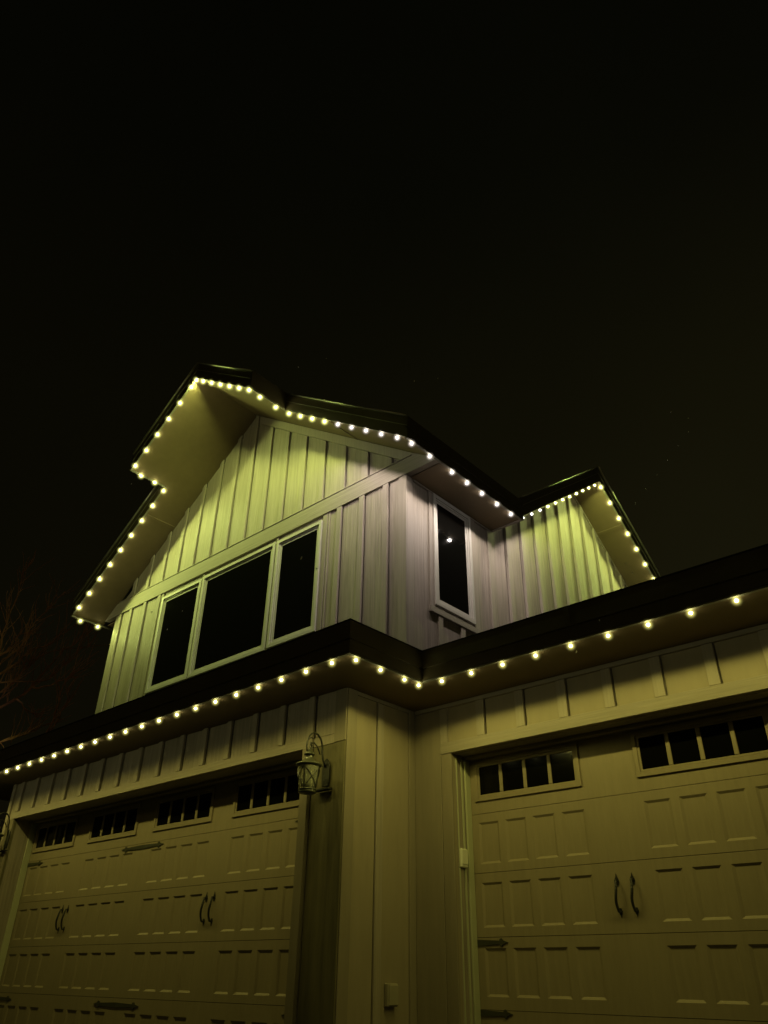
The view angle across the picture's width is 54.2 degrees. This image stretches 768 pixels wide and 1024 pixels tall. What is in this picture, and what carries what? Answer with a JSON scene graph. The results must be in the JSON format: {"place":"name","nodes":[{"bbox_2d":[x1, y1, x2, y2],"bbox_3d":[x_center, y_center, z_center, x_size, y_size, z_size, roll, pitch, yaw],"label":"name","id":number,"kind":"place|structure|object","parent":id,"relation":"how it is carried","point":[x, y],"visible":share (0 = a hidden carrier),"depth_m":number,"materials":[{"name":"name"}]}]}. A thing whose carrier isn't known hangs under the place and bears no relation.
{"place":"outdoors","nodes":[
{"label":"outdoors","id":0,"kind":"place"},
{"bbox_2d":[0,551,109,747],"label":"bare tree","id":1,"kind":"object","parent":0,"point":[11,682],"visible":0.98,"depth_m":15.21,"materials":[{"name":"brown plant"}]},
{"bbox_2d":[0,362,767,1023],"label":"house","id":2,"kind":"structure","parent":0,"point":[564,834],"depth_m":6.92,"materials":[{"name":"wood"}]},
{"bbox_2d":[0,812,10,851],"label":"wall lantern","id":3,"kind":"object","parent":2,"relation":"attached to","point":[7,838],"depth_m":9.93,"materials":[{"name":"black metal"}]},
{"bbox_2d":[71,615,112,630],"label":"light strip","id":4,"kind":"object","parent":2,"relation":"attached to","point":[92,623],"visible":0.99,"depth_m":12.68,"materials":[{"name":"white plastic"}]},
{"bbox_2d":[73,487,165,613],"bbox_3d":[-4.315,0.636,12.249,2.240,1.623,0.172,-25,-40,35],"label":"light strip","id":5,"kind":"object","parent":2,"relation":"attached to","point":[127,539],"visible":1,"depth_m":12.25,"materials":[{"name":"white plastic"}]},
{"bbox_2d":[130,469,164,486],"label":"light strip","id":6,"kind":"object","parent":2,"relation":"attached to","point":[147,478],"visible":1,"depth_m":11.84,"materials":[{"name":"white plastic"}]},
{"bbox_2d":[0,767,299,1023],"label":"garage door","id":7,"kind":"structure","parent":2,"relation":"in","point":[176,908],"depth_m":7.77,"materials":[{"name":"beige metal"}]},
{"bbox_2d":[132,378,196,469],"bbox_3d":[-3.385,-1.322,11.524,1.444,1.104,0.172,-25,-40,35],"label":"light strip","id":8,"kind":"object","parent":2,"relation":"attached to","point":[162,426],"visible":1,"depth_m":11.53,"materials":[{"name":"white plastic"}]},
{"bbox_2d":[144,579,202,693],"bbox_3d":[-3.078,1.831,11.068,1.015,1.540,0.064,-25,-40,35],"label":"window","id":9,"kind":"structure","parent":2,"relation":"in","point":[172,647],"depth_m":11.05,"materials":[{"name":"glass"}]},
{"bbox_2d":[0,651,351,771],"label":"light strip","id":10,"kind":"object","parent":2,"relation":"attached to","point":[224,695],"visible":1,"depth_m":7.26,"materials":[{"name":"white plastic"}]},
{"bbox_2d":[196,378,249,390],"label":"light strip","id":11,"kind":"object","parent":2,"relation":"attached to","point":[224,383],"visible":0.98,"depth_m":10.65,"materials":[{"name":"white plastic"}]},
{"bbox_2d":[187,542,275,678],"bbox_3d":[-2.075,1.358,10.302,1.620,1.560,0.064,-25,-40,35],"label":"window","id":12,"kind":"structure","parent":2,"relation":"in","point":[231,626],"depth_m":10.28,"materials":[{"name":"glass"}]},
{"bbox_2d":[249,387,284,409],"bbox_3d":[-1.605,-1.510,10.216,0.171,0.170,0.620,-25,-40,35],"label":"light strip","id":13,"kind":"object","parent":2,"relation":"attached to","point":[266,398],"visible":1,"depth_m":10.19,"materials":[{"name":"white plastic"}]},
{"bbox_2d":[266,520,322,648],"bbox_3d":[-1.120,0.916,9.569,0.875,1.540,0.064,-25,-40,35],"label":"window","id":14,"kind":"structure","parent":2,"relation":"in","point":[295,586],"depth_m":9.55,"materials":[{"name":"glass"}]},
{"bbox_2d":[296,732,331,794],"bbox_3d":[-0.612,2.153,6.439,0.224,0.532,0.310,-25,-40,35],"label":"wall lantern","id":15,"kind":"object","parent":2,"relation":"attached to","point":[308,769],"depth_m":6.32,"materials":[{"name":"black metal"}]},
{"bbox_2d":[285,410,405,438],"bbox_3d":[-0.557,-1.122,9.374,2.223,1.592,0.172,-25,-40,35],"label":"light strip","id":16,"kind":"object","parent":2,"relation":"attached to","point":[347,424],"visible":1,"depth_m":9.18,"materials":[{"name":"white plastic"}]},
{"bbox_2d":[350,653,421,686],"bbox_3d":[0.035,1.359,6.339,0.120,0.120,0.925,-25,-40,35],"label":"light strip","id":17,"kind":"object","parent":2,"relation":"attached to","point":[385,667],"visible":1,"depth_m":6.33,"materials":[{"name":"white plastic"}]},
{"bbox_2d":[432,493,475,624],"bbox_3d":[0.828,0.562,9.097,0.064,1.495,0.762,-25,-40,35],"label":"window","id":18,"kind":"structure","parent":2,"relation":"in","point":[453,560],"depth_m":9.08,"materials":[{"name":"glass"}]},
{"bbox_2d":[405,436,522,520],"bbox_3d":[1.019,-0.332,9.014,0.138,0.138,2.325,-25,-40,35],"label":"light strip","id":19,"kind":"object","parent":2,"relation":"attached to","point":[455,472],"visible":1,"depth_m":8.93,"materials":[{"name":"white plastic"}]},
{"bbox_2d":[525,481,598,514],"bbox_3d":[2.660,-0.205,11.074,0.124,1.947,2.593,-25,-40,35],"label":"light strip","id":20,"kind":"object","parent":2,"relation":"attached to","point":[558,499],"visible":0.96,"depth_m":10.82,"materials":[{"name":"white plastic"}]},
{"bbox_2d":[422,585,767,683],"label":"light strip","id":21,"kind":"object","parent":2,"relation":"attached to","point":[615,629],"visible":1,"depth_m":5.60,"materials":[{"name":"white plastic"}]},
{"bbox_2d":[469,704,767,1023],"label":"garage door","id":22,"kind":"structure","parent":2,"relation":"in","point":[621,878],"depth_m":5.64,"materials":[{"name":"beige metal"}]},
{"bbox_2d":[598,482,653,578],"bbox_3d":[4.279,0.648,12.667,0.172,1.664,2.300,-25,-40,35],"label":"light strip","id":23,"kind":"object","parent":2,"relation":"attached to","point":[628,534],"visible":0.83,"depth_m":12.57,"materials":[{"name":"white plastic"}]},
{"bbox_2d":[0,0,767,832],"label":"sky","id":24,"kind":"structure","parent":0,"point":[548,219],"materials":[{"name":"black"}]}
]}

